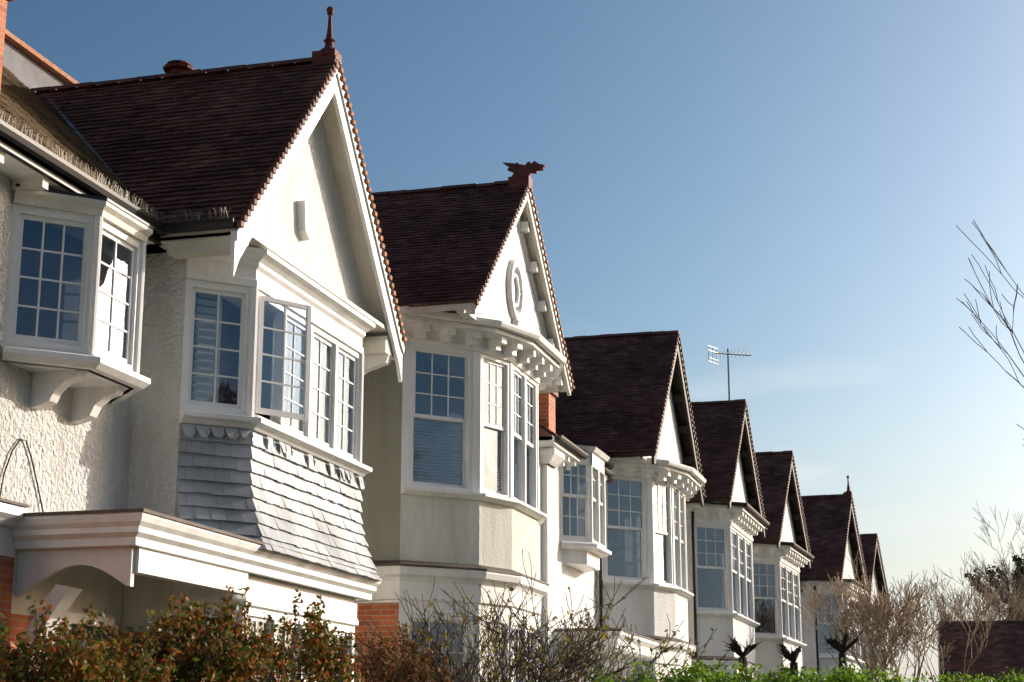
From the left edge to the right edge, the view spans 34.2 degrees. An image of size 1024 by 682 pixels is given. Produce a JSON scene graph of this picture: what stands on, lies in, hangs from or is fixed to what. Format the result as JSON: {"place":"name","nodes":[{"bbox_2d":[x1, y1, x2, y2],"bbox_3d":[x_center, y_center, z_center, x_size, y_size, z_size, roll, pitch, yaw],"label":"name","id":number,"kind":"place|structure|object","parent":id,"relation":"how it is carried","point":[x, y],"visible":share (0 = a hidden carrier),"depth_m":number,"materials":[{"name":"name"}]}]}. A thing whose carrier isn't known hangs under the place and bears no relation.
{"place":"outdoors","nodes":[
{"label":"outdoors","id":0,"kind":"place"},
{"bbox_2d":[16,546,134,596],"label":"porch arch","id":1,"kind":"structure","parent":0,"point":[36,567],"depth_m":15.12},
{"bbox_2d":[120,574,171,632],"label":"wing walls","id":2,"kind":"structure","parent":0,"point":[141,595],"depth_m":17.01,"materials":[{"name":"beige paint"}]},
{"bbox_2d":[127,253,186,516],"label":"wing walls","id":3,"kind":"structure","parent":2,"relation":"on","point":[152,478],"depth_m":17.50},
{"bbox_2d":[43,68,388,336],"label":"roof deck","id":4,"kind":"structure","parent":3,"relation":"on","point":[350,205],"depth_m":20.92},
{"bbox_2d":[175,423,339,517],"bbox_3d":[-2.623,2.042,19.177,0.550,1.450,4.400,-4,-14,15],"label":"bay","id":5,"kind":"object","parent":3,"relation":"attached to","point":[176,509],"visible":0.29,"depth_m":17.17,"materials":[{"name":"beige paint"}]},
{"bbox_2d":[177,423,381,580],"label":"hung tiles","id":6,"kind":"object","parent":5,"relation":"attached to","point":[251,484],"visible":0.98,"depth_m":17.95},
{"bbox_2d":[146,232,390,342],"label":"wing soffit","id":7,"kind":"structure","parent":3,"relation":"attached to","point":[256,241],"depth_m":18.73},
{"bbox_2d":[179,409,371,476],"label":"bay sill","id":8,"kind":"structure","parent":3,"relation":"attached to","point":[275,432],"depth_m":18.14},
{"bbox_2d":[186,246,374,353],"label":"bay cornice","id":9,"kind":"structure","parent":3,"relation":"attached to","point":[268,273],"depth_m":18.83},
{"bbox_2d":[167,239,394,359],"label":"gable brackets","id":10,"kind":"object","parent":3,"relation":"attached to","point":[222,248],"visible":0.61,"depth_m":17.54,"materials":[{"name":"beige paint"}]},
{"bbox_2d":[254,117,367,312],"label":"gable wall","id":11,"kind":"structure","parent":3,"relation":"on","point":[325,253],"depth_m":20.40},
{"bbox_2d":[297,200,314,240],"bbox_3d":[-2.459,-1.436,19.834,0.100,0.480,0.300,-4,-14,15],"label":"alarm box","id":12,"kind":"object","parent":11,"relation":"attached to","point":[305,209],"visible":1,"depth_m":19.75,"materials":[{"name":"white paint"}]},
{"bbox_2d":[12,512,381,601],"bbox_3d":[-3.039,2.459,18.116,1.340,0.300,6.759,-4,-14,15],"label":"porch canopy","id":13,"kind":"object","parent":2,"relation":"on","point":[144,530],"visible":0.83,"depth_m":15.62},
{"bbox_2d":[23,508,383,577],"bbox_3d":[-3.030,2.290,18.152,1.360,0.075,6.796,-4,-14,15],"label":"canopy capping","id":14,"kind":"object","parent":13,"relation":"on","point":[149,512],"visible":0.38,"depth_m":15.14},
{"bbox_2d":[134,547,247,594],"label":"porch beam","id":15,"kind":"structure","parent":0,"point":[162,566],"depth_m":15.93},
{"bbox_2d":[360,354,402,560],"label":"wing walls","id":16,"kind":"structure","parent":0,"point":[381,445],"depth_m":24.16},
{"bbox_2d":[372,183,572,384],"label":"roof tiles","id":17,"kind":"object","parent":16,"relation":"on","point":[398,255],"visible":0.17,"depth_m":25.95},
{"bbox_2d":[456,216,554,386],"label":"gable wall","id":18,"kind":"structure","parent":17,"relation":"attached to","point":[494,304],"depth_m":26.78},
{"bbox_2d":[506,259,523,325],"bbox_3d":[0.042,-0.765,26.818,0.180,1.138,0.810,-4,-14,15],"label":"gable wreath","id":19,"kind":"object","parent":18,"relation":"attached to","point":[514,271],"visible":0.96,"depth_m":26.70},
{"bbox_2d":[471,193,570,395],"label":"bargeboards","id":20,"kind":"object","parent":17,"relation":"attached to","point":[527,203],"visible":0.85,"depth_m":27.88,"materials":[{"name":"beige paint"}]},
{"bbox_2d":[503,161,545,188],"bbox_3d":[0.199,-2.734,27.378,0.720,0.470,0.240,-4,-14,15],"label":"finial","id":21,"kind":"object","parent":17,"relation":"on","point":[521,175],"visible":1,"depth_m":27.32,"materials":[{"name":"ceramic"}]},
{"bbox_2d":[373,187,571,392],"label":"roof deck","id":22,"kind":"structure","parent":16,"relation":"on","point":[451,307],"depth_m":26.82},
{"bbox_2d":[401,486,546,525],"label":"bay sill","id":23,"kind":"structure","parent":16,"relation":"attached to","point":[531,511],"depth_m":24.54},
{"bbox_2d":[413,323,554,393],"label":"eaves corbels","id":24,"kind":"object","parent":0,"point":[543,372],"visible":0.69,"depth_m":25.54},
{"bbox_2d":[5,0,1023,681],"label":"sky","id":25,"kind":"structure","parent":0,"point":[788,183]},
{"bbox_2d":[635,388,683,464],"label":"gable wall","id":26,"kind":"structure","parent":0,"point":[669,448],"depth_m":37.16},
{"bbox_2d":[686,522,694,655],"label":"wing walls","id":27,"kind":"structure","parent":0,"point":[690,585],"depth_m":40.25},
{"bbox_2d":[686,503,764,541],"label":"eaves","id":28,"kind":"object","parent":27,"relation":"attached to","point":[712,517],"visible":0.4,"depth_m":40.88,"materials":[{"name":"white paint"}]},
{"bbox_2d":[689,659,761,680],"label":"string course","id":29,"kind":"object","parent":27,"relation":"attached to","point":[728,663],"visible":0.2,"depth_m":40.07,"materials":[{"name":"white paint"}]},
{"bbox_2d":[697,616,755,662],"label":"bay","id":30,"kind":"object","parent":29,"relation":"on","point":[741,632],"visible":0.79,"depth_m":40.30,"materials":[{"name":"white paint"}]},
{"bbox_2d":[691,401,766,527],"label":"roof tiles","id":31,"kind":"object","parent":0,"point":[720,473],"visible":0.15,"depth_m":42.16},
{"bbox_2d":[752,452,810,552],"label":"roof tiles","id":32,"kind":"object","parent":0,"point":[773,464],"visible":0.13,"depth_m":49.84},
{"bbox_2d":[799,496,866,577],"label":"roof tiles","id":33,"kind":"object","parent":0,"point":[826,521],"visible":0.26,"depth_m":58.52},
{"label":"surface","id":34,"kind":"structure","parent":0,"visible":0},
{"bbox_2d":[0,173,132,511],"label":"walls","id":35,"kind":"structure","parent":34,"relation":"on","point":[83,466],"depth_m":15.96,"materials":[{"name":"paint"}]},
{"bbox_2d":[2,205,133,402],"bbox_3d":[-4.111,-0.408,16.258,0.580,1.640,2.030,-4,-14,15],"label":"oriel","id":36,"kind":"object","parent":35,"relation":"attached to","point":[91,379],"visible":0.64,"depth_m":16.16,"materials":[{"name":"white paint"}]},
{"bbox_2d":[1,345,150,403],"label":"oriel sill","id":37,"kind":"structure","parent":36,"relation":"attached to","point":[137,382],"depth_m":15.44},
{"bbox_2d":[13,187,152,242],"bbox_3d":[-4.068,-1.150,16.425,0.670,0.160,2.158,-4,-14,15],"label":"oriel head","id":38,"kind":"object","parent":36,"relation":"attached to","point":[110,213],"visible":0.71,"depth_m":15.82},
{"bbox_2d":[30,369,125,424],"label":"oriel brackets","id":39,"kind":"object","parent":35,"relation":"attached to","point":[48,388],"visible":1,"depth_m":15.68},
{"bbox_2d":[0,102,160,238],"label":"roof deck","id":40,"kind":"structure","parent":35,"relation":"on","point":[64,177],"depth_m":15.56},
{"bbox_2d":[3,40,66,91],"bbox_3d":[-8.455,-3.841,20.909,1.440,1.900,9.000,-4,-14,15],"label":"loft dormer","id":41,"kind":"object","parent":40,"relation":"on","point":[27,71],"depth_m":23.81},
{"bbox_2d":[5,29,78,86],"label":"loft verge","id":42,"kind":"structure","parent":41,"relation":"attached to","point":[35,56],"depth_m":23.98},
{"bbox_2d":[0,66,153,216],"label":"roof tiles","id":43,"kind":"object","parent":40,"relation":"on","point":[15,92],"visible":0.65,"depth_m":17.93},
{"bbox_2d":[0,137,161,245],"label":"fascia","id":44,"kind":"structure","parent":40,"relation":"attached to","point":[24,159],"depth_m":15.34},
{"bbox_2d":[0,150,166,253],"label":"soffit","id":45,"kind":"structure","parent":40,"relation":"attached to","point":[11,168],"depth_m":15.38,"materials":[{"name":"white paint"}]},
{"bbox_2d":[0,119,236,235],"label":"gutters","id":46,"kind":"object","parent":40,"relation":"on","point":[21,140],"visible":0.58,"depth_m":16.07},
{"bbox_2d":[0,111,230,223],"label":"bird spikes","id":47,"kind":"object","parent":46,"relation":"on","point":[101,179],"visible":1,"depth_m":16.58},
{"bbox_2d":[34,59,403,335],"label":"roof tiles","id":48,"kind":"object","parent":40,"relation":"on","point":[213,176],"visible":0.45,"depth_m":19.48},
{"bbox_2d":[30,55,341,91],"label":"ridge tiles","id":49,"kind":"object","parent":48,"relation":"on","point":[159,76],"visible":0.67,"depth_m":20.82,"materials":[{"name":"ceramic"}]},
{"bbox_2d":[236,62,338,227],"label":"verge tiles","id":50,"kind":"object","parent":48,"relation":"attached to","point":[270,175],"visible":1,"depth_m":18.48,"materials":[{"name":"ceramic"}]},
{"bbox_2d":[229,75,401,381],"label":"bargeboards","id":51,"kind":"object","parent":48,"relation":"attached to","point":[238,247],"visible":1,"depth_m":20.46,"materials":[{"name":"white paint"}]},
{"bbox_2d":[235,69,403,353],"bbox_3d":[-2.143,-1.924,20.002,0.025,3.074,5.300,-4,-14,15],"label":"barge moulding","id":52,"kind":"object","parent":48,"relation":"attached to","point":[239,231],"visible":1,"depth_m":20.85,"materials":[{"name":"white paint"}]},
{"bbox_2d":[312,6,341,66],"bbox_3d":[-2.266,-3.740,20.476,0.310,0.800,0.260,-4,-14,15],"label":"finial","id":53,"kind":"object","parent":48,"relation":"on","point":[328,50],"visible":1,"depth_m":20.34,"materials":[{"name":"ceramic"}]},
{"bbox_2d":[339,67,406,341],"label":"verge tiles","id":54,"kind":"object","parent":48,"relation":"attached to","point":[367,180],"visible":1,"depth_m":21.18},
{"bbox_2d":[0,555,165,663],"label":"brick wall","id":55,"kind":"structure","parent":34,"relation":"on","point":[17,624],"depth_m":15.09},
{"bbox_2d":[21,584,82,676],"bbox_3d":[-4.217,2.777,15.032,0.570,1.130,0.220,-4,-14,15],"label":"porch brace","id":56,"kind":"object","parent":55,"relation":"attached to","point":[60,599],"visible":0.41,"depth_m":15.01,"materials":[{"name":"white paint"}]},
{"bbox_2d":[11,511,122,627],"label":"walls","id":57,"kind":"structure","parent":55,"relation":"on","point":[102,590],"depth_m":16.34,"materials":[{"name":"beige paint"}]},
{"bbox_2d":[0,595,185,681],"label":"pyracantha shrub","id":58,"kind":"object","parent":34,"relation":"on","point":[70,659],"visible":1,"depth_m":10.46,"materials":[{"name":"green plant"}]},
{"bbox_2d":[120,584,307,681],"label":"pyracantha shrub","id":59,"kind":"object","parent":34,"relation":"on","point":[225,652],"visible":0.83,"depth_m":11.87,"materials":[{"name":"green plant"}]},
{"bbox_2d":[171,574,355,620],"bbox_3d":[-2.623,4.430,18.599,0.550,3.335,4.400,-4,-14,15],"label":"ground bay","id":60,"kind":"object","parent":34,"relation":"on","point":[294,587],"visible":0.21,"depth_m":18.77,"materials":[{"name":"white paint"}]},
{"bbox_2d":[16,220,324,679],"bbox_3d":[-3.346,2.169,18.001,0.514,5.550,6.822,-5,-15,21],"label":"interior","id":61,"kind":"object","parent":60,"relation":"on","point":[68,322],"visible":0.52,"depth_m":16.54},
{"bbox_2d":[2,204,363,681],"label":"window frames","id":62,"kind":"structure","parent":60,"relation":"on","point":[254,301],"depth_m":17.70,"materials":[{"name":"paint"}]},
{"bbox_2d":[193,293,222,402],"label":"blinds","id":63,"kind":"object","parent":62,"relation":"attached to","point":[205,341],"visible":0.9,"depth_m":17.83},
{"bbox_2d":[111,260,350,677],"bbox_3d":[-2.975,2.123,17.863,1.218,5.296,6.677,-5,-15,21],"label":"glass","id":64,"kind":"object","parent":62,"relation":"attached to","point":[116,313],"visible":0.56,"depth_m":17.08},
{"bbox_2d":[270,314,347,451],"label":"curtains","id":65,"kind":"object","parent":62,"relation":"hanging from","point":[339,386],"visible":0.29,"depth_m":20.00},
{"bbox_2d":[171,580,358,625],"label":"ground bay trim","id":66,"kind":"structure","parent":60,"relation":"attached to","point":[269,597],"depth_m":18.05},
{"bbox_2d":[234,589,377,681],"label":"pyracantha shrub","id":67,"kind":"object","parent":34,"relation":"on","point":[320,657],"visible":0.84,"depth_m":12.94,"materials":[{"name":"green plant"}]},
{"bbox_2d":[354,602,398,681],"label":"brick wall","id":68,"kind":"structure","parent":34,"relation":"on","point":[381,615],"depth_m":23.62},
{"bbox_2d":[371,565,547,616],"bbox_3d":[-0.847,3.989,26.046,2.510,0.535,5.420,-4,-14,15],"label":"string course","id":69,"kind":"object","parent":68,"relation":"on","point":[417,582],"visible":0.59,"depth_m":24.04,"materials":[{"name":"white paint"}]},
{"bbox_2d":[373,560,548,586],"bbox_3d":[-0.840,3.742,26.104,2.525,0.098,5.450,-4,-14,15],"label":"string course cap","id":70,"kind":"object","parent":69,"relation":"on","point":[433,564],"visible":0.46,"depth_m":24.00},
{"bbox_2d":[400,494,537,578],"bbox_3d":[-0.360,3.216,26.096,1.180,0.980,5.100,-4,-14,15],"label":"bay","id":71,"kind":"object","parent":69,"relation":"on","point":[454,530],"visible":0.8,"depth_m":24.42,"materials":[{"name":"white paint"}]},
{"bbox_2d":[352,622,474,681],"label":"heather shrub","id":72,"kind":"object","parent":34,"relation":"on","point":[412,672],"visible":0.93,"depth_m":16.96,"materials":[{"name":"orange plant"}]},
{"bbox_2d":[337,549,698,681],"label":"bare shrub","id":73,"kind":"object","parent":34,"relation":"on","point":[542,669],"visible":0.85,"depth_m":17.51,"materials":[{"name":"brown plant"}]},
{"bbox_2d":[542,463,553,681],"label":"wall","id":74,"kind":"structure","parent":34,"relation":"on","point":[547,541],"depth_m":29.46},
{"bbox_2d":[538,393,555,436],"bbox_3d":[0.001,1.529,30.243,1.500,1.050,0.500,-4,-14,15],"label":"brickwork","id":75,"kind":"object","parent":74,"relation":"on","point":[546,409],"visible":0.21,"depth_m":29.92,"materials":[{"name":"red brick"}]},
{"bbox_2d":[538,457,597,681],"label":"walls","id":76,"kind":"structure","parent":34,"relation":"on","point":[579,583],"depth_m":30.79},
{"bbox_2d":[560,452,605,572],"bbox_3d":[1.379,3.282,31.852,0.585,2.100,2.200,-4,-14,15],"label":"oriel","id":77,"kind":"object","parent":76,"relation":"attached to","point":[585,560],"visible":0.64,"depth_m":31.34,"materials":[{"name":"white paint"}]},
{"bbox_2d":[554,631,658,660],"bbox_3d":[1.817,5.740,31.294,1.240,0.360,3.780,-4,-14,15],"label":"porch canopy","id":78,"kind":"object","parent":76,"relation":"attached to","point":[646,645],"visible":0.47,"depth_m":30.58,"materials":[{"name":"white paint"}]},
{"bbox_2d":[539,436,700,491],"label":"eaves","id":79,"kind":"object","parent":76,"relation":"attached to","point":[573,456],"visible":0.34,"depth_m":34.20,"materials":[{"name":"white paint"}]},
{"bbox_2d":[549,446,696,500],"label":"eaves corbels","id":80,"kind":"object","parent":79,"relation":"attached to","point":[687,487],"visible":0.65,"depth_m":34.54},
{"bbox_2d":[408,581,730,681],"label":"bare shrub","id":81,"kind":"object","parent":34,"relation":"on","point":[662,648],"visible":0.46,"depth_m":19.48,"materials":[{"name":"brown plant"}]},
{"bbox_2d":[597,570,600,677],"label":"wing walls","id":82,"kind":"structure","parent":34,"relation":"on","point":[598,603],"depth_m":33.43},
{"bbox_2d":[558,335,703,499],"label":"roof deck","id":83,"kind":"structure","parent":82,"relation":"on","point":[677,390],"depth_m":37.71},
{"bbox_2d":[555,333,704,494],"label":"roof tiles","id":84,"kind":"object","parent":83,"relation":"on","point":[602,427],"visible":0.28,"depth_m":35.45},
{"bbox_2d":[651,345,703,506],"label":"bargeboards","id":85,"kind":"object","parent":83,"relation":"attached to","point":[686,407],"visible":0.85,"depth_m":37.67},
{"bbox_2d":[583,656,1023,681],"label":"hedge","id":86,"kind":"object","parent":34,"relation":"on","point":[722,675],"visible":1,"depth_m":18.04,"materials":[{"name":"green plant"}]},
{"bbox_2d":[800,591,816,677],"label":"wing walls","id":87,"kind":"structure","parent":34,"relation":"on","point":[809,659],"depth_m":56.78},
{"bbox_2d":[793,549,942,680],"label":"bare tree","id":88,"kind":"object","parent":34,"relation":"on","point":[881,614],"visible":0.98,"depth_m":45.84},
{"bbox_2d":[865,598,959,681],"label":"bare tree","id":89,"kind":"object","parent":34,"relation":"on","point":[946,619],"visible":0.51,"depth_m":47.21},
{"bbox_2d":[897,583,1001,681],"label":"bare tree","id":90,"kind":"object","parent":34,"relation":"on","point":[986,608],"visible":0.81,"depth_m":53.38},
{"bbox_2d":[903,553,1023,656],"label":"bare tree","id":91,"kind":"object","parent":34,"relation":"on","point":[940,596],"visible":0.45,"depth_m":70.71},
{"bbox_2d":[937,620,1023,681],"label":"bungalow","id":92,"kind":"object","parent":34,"relation":"on","point":[1003,653],"visible":0.78,"depth_m":58.33,"materials":[{"name":"ceramic"}]},
{"bbox_2d":[956,220,1023,445],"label":"bare tree","id":93,"kind":"object","parent":34,"relation":"on","point":[990,304],"visible":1,"depth_m":19.37,"materials":[{"name":"brown plant"}]},
{"bbox_2d":[964,501,1023,619],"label":"bare tree","id":94,"kind":"object","parent":34,"relation":"on","point":[1008,571],"visible":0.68,"depth_m":75.81,"materials":[{"name":"brown plant"}]},
{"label":"wing walls","id":95,"kind":"object","parent":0,"visible":0},
{"bbox_2d":[754,559,788,574],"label":"bay","id":96,"kind":"object","parent":95,"relation":"attached to","point":[763,565],"visible":0.16,"depth_m":50.23,"materials":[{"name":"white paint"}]},
{"bbox_2d":[755,640,802,677],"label":"bay","id":97,"kind":"object","parent":96,"relation":"attached to","point":[768,654],"visible":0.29,"depth_m":47.90,"materials":[{"name":"white paint"}]},
{"bbox_3d":[-0.360,7.236,25.124,1.180,0.950,5.100,-4,-14,15],"label":"ground bay","id":98,"kind":"object","parent":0,"visible":0},
{"bbox_2d":[412,352,495,681],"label":"interior","id":99,"kind":"object","parent":98,"relation":"on","point":[439,403],"visible":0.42,"depth_m":26.06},
{"bbox_2d":[398,342,538,681],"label":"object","id":100,"kind":"structure","parent":98,"relation":"on","point":[476,422],"depth_m":24.74,"materials":[{"name":"white paint"}]},
{"bbox_2d":[407,343,537,681],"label":"window frames","id":101,"kind":"structure","parent":98,"relation":"on","point":[503,446],"depth_m":25.33,"materials":[{"name":"paint"}]},
{"bbox_2d":[413,418,516,496],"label":"blinds","id":102,"kind":"object","parent":101,"relation":"attached to","point":[438,428],"visible":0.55,"depth_m":24.60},
{"bbox_2d":[399,343,537,633],"bbox_3d":[-0.360,2.303,26.317,1.180,4.300,5.100,-4,-14,15],"label":"bay","id":103,"kind":"object","parent":101,"relation":"on","point":[456,366],"visible":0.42,"depth_m":25.56,"materials":[{"name":"white paint"}]},
{"bbox_2d":[400,314,558,385],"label":"eaves","id":104,"kind":"object","parent":103,"relation":"on","point":[437,325],"visible":0.42,"depth_m":24.97,"materials":[{"name":"white paint"}]},
{"bbox_2d":[398,306,566,378],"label":"gutters","id":105,"kind":"object","parent":104,"relation":"on","point":[548,347],"visible":0.56,"depth_m":25.01,"materials":[{"name":"white paint"}]},
{"bbox_3d":[3.064,9.599,34.895,1.180,0.950,5.460,-4,-14,15],"label":"ground bay","id":106,"kind":"object","parent":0,"visible":0},
{"bbox_2d":[563,471,640,681],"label":"interior","id":107,"kind":"object","parent":106,"relation":"on","point":[624,558],"visible":0.33,"depth_m":35.27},
{"bbox_2d":[560,452,686,681],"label":"window frames","id":108,"kind":"structure","parent":106,"relation":"on","point":[595,517],"depth_m":34.27,"materials":[{"name":"paint"}]},
{"bbox_2d":[601,479,688,675],"bbox_3d":[3.064,5.080,35.988,1.180,4.250,5.460,-4,-14,15],"label":"bay","id":109,"kind":"object","parent":108,"relation":"on","point":[635,487],"visible":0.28,"depth_m":35.40,"materials":[{"name":"white paint"}]},
{"bbox_2d":[603,585,688,641],"bbox_3d":[3.064,5.969,35.773,1.180,0.980,5.460,-4,-14,15],"label":"bay","id":110,"kind":"object","parent":109,"relation":"attached to","point":[647,611],"visible":0.75,"depth_m":34.02,"materials":[{"name":"white paint"}]},
{"bbox_2d":[602,478,687,678],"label":"window frames","id":111,"kind":"structure","parent":106,"relation":"on","point":[651,548],"depth_m":34.53,"materials":[{"name":"white paint"}]},
{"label":"ground bay","id":112,"kind":"object","parent":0,"visible":0},
{"bbox_2d":[697,527,724,607],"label":"interior","id":113,"kind":"object","parent":112,"relation":"on","point":[710,583],"visible":0.57,"depth_m":42.41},
{"bbox_2d":[695,522,753,619],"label":"window frames","id":114,"kind":"structure","parent":112,"relation":"on","point":[746,583],"depth_m":41.83,"materials":[{"name":"paint"}]},
{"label":"ground bay","id":115,"kind":"object","parent":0,"visible":0},
{"bbox_2d":[753,563,774,632],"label":"interior","id":116,"kind":"object","parent":115,"relation":"on","point":[763,614],"visible":0.21,"depth_m":50.02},
{"bbox_2d":[753,559,800,641],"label":"window frames","id":117,"kind":"structure","parent":115,"relation":"on","point":[795,620],"depth_m":49.52,"materials":[{"name":"paint"}]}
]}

